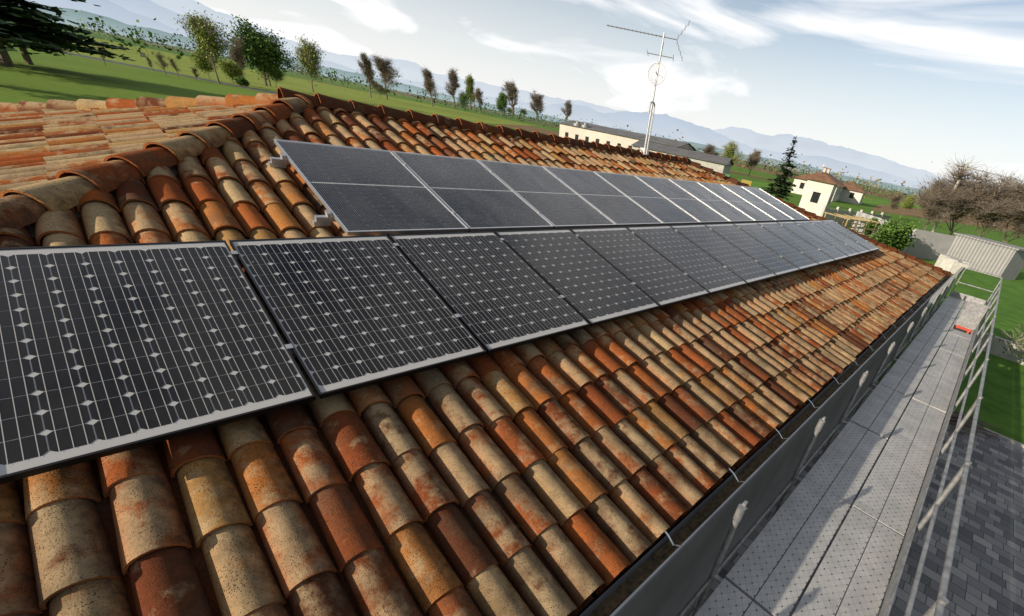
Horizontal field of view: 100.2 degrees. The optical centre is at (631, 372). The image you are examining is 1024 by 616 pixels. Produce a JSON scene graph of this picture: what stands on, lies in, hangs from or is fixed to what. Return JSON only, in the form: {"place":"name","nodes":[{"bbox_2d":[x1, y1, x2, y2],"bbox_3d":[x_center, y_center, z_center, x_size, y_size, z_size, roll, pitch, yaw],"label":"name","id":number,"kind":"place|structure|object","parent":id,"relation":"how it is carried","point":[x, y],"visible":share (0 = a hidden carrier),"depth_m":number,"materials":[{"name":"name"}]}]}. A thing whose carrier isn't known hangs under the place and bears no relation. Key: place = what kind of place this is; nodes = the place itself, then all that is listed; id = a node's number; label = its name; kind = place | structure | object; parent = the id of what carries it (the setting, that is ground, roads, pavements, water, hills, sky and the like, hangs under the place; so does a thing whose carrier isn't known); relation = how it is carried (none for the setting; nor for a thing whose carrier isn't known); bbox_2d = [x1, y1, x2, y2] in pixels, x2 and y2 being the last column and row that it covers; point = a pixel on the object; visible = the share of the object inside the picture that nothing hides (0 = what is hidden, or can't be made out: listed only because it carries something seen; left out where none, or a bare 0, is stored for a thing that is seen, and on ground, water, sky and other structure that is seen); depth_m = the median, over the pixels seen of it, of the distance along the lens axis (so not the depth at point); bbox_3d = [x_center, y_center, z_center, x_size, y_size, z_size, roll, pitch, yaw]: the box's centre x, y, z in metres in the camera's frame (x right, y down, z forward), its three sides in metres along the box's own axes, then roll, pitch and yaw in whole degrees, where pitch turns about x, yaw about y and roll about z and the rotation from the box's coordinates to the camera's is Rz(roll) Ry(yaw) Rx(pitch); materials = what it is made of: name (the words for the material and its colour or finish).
{"place":"outdoors","nodes":[
{"label":"outdoors","id":0,"kind":"place"},
{"bbox_2d":[33,47,276,93],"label":"country road","id":1,"kind":"structure","parent":0,"point":[169,72],"depth_m":82.02,"materials":[{"name":"grey asphalt"}]},
{"bbox_2d":[25,0,899,185],"bbox_3d":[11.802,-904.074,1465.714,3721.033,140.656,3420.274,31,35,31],"label":"mountains","id":2,"kind":"structure","parent":0,"point":[109,9],"depth_m":1650.55,"materials":[{"name":"blue"}]},
{"bbox_2d":[18,4,965,204],"bbox_3d":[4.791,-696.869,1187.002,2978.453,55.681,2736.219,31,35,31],"label":"horizon hills","id":3,"kind":"structure","parent":0,"point":[114,24],"depth_m":1688.62,"materials":[{"name":"green"}]},
{"bbox_2d":[108,0,930,188],"bbox_3d":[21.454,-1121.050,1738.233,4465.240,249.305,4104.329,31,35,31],"label":"mountains","id":4,"kind":"structure","parent":0,"point":[666,125],"depth_m":3013.32,"materials":[{"name":"blue"}]},
{"bbox_2d":[56,22,1023,283],"bbox_3d":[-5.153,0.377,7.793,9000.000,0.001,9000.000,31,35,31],"label":"fields","id":5,"kind":"structure","parent":0,"point":[736,172],"depth_m":258.43,"materials":[{"name":"green plant"}]},
{"bbox_2d":[97,3,572,119],"bbox_3d":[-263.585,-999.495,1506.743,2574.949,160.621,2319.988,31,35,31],"label":"trees","id":6,"kind":"object","parent":5,"relation":"on","point":[260,51],"visible":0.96,"depth_m":101.25,"materials":[{"name":"green plant"}]},
{"bbox_2d":[0,34,1016,231],"bbox_3d":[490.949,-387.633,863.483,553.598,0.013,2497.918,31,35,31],"label":"field overlays","id":7,"kind":"object","parent":5,"relation":"on","point":[49,76],"visible":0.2,"depth_m":66.38,"materials":[{"name":"green plant"}]},
{"bbox_2d":[0,0,1016,222],"bbox_3d":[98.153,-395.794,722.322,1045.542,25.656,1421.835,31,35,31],"label":"distant bushes","id":8,"kind":"object","parent":5,"relation":"on","point":[23,26],"visible":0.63,"depth_m":45.56,"materials":[{"name":"green plant"}]},
{"bbox_2d":[71,52,1023,279],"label":"buildings","id":9,"kind":"structure","parent":5,"relation":"on","point":[819,192],"depth_m":54.36,"materials":[{"name":"white paint"}]},
{"bbox_2d":[701,136,1023,251],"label":"trees","id":10,"kind":"object","parent":5,"relation":"on","point":[997,202],"visible":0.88,"depth_m":50.84,"materials":[{"name":"green plant"}]},
{"bbox_2d":[150,0,948,187],"bbox_3d":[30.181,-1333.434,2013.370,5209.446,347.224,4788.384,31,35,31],"label":"mountains","id":11,"kind":"structure","parent":0,"point":[408,70],"depth_m":3300.15,"materials":[{"name":"blue"}]},
{"bbox_2d":[195,0,1023,186],"label":"sky","id":12,"kind":"structure","parent":0,"point":[916,84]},
{"bbox_2d":[684,267,1023,615],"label":"scaffolding","id":13,"kind":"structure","parent":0,"point":[987,575],"depth_m":8.21,"materials":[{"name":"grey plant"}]},
{"bbox_2d":[577,276,950,615],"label":"rain gutter","id":14,"kind":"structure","parent":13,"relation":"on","point":[668,573],"depth_m":4.36,"materials":[{"name":"grey metal"}]},
{"bbox_2d":[27,108,946,615],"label":"roof deck","id":15,"kind":"structure","parent":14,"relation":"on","point":[175,172],"depth_m":3.15,"materials":[{"name":"brown"}]},
{"bbox_2d":[0,87,950,615],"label":"roof tiles","id":16,"kind":"object","parent":15,"relation":"on","point":[564,475],"visible":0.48,"depth_m":2.85,"materials":[{"name":"ceramic"}]},
{"bbox_2d":[0,139,879,484],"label":"solar panels","id":17,"kind":"object","parent":16,"relation":"on","point":[108,349],"visible":1,"depth_m":3.15,"materials":[{"name":"grey"}]},
{"bbox_2d":[607,22,689,178],"bbox_3d":[0.629,-6.407,9.789,2.681,3.169,1.185,24,32,22],"label":"tv antenna","id":18,"kind":"object","parent":16,"relation":"on","point":[644,149],"visible":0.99,"depth_m":9.64,"materials":[{"name":"silver metal"}]},
{"bbox_2d":[676,267,1002,615],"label":"scaffold frame","id":19,"kind":"object","parent":13,"relation":"on","point":[914,529],"visible":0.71,"depth_m":4.37,"materials":[{"name":"silver metal"}]},
{"bbox_2d":[695,296,988,615],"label":"scaffold planks","id":20,"kind":"object","parent":19,"relation":"on","point":[736,590],"visible":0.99,"depth_m":4.36,"materials":[{"name":"grey metal"}]},
{"bbox_2d":[906,406,1002,438],"bbox_3d":[8.495,1.146,11.045,2.217,0.386,1.344,23,31,20],"label":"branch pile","id":21,"kind":"object","parent":13,"relation":"on","point":[954,418],"visible":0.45,"depth_m":10.79,"materials":[{"name":"plant"}]},
{"bbox_2d":[993,324,1023,364],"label":"shrub","id":22,"kind":"object","parent":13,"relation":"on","point":[1016,341],"visible":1,"depth_m":14.37,"materials":[{"name":"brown plant"}]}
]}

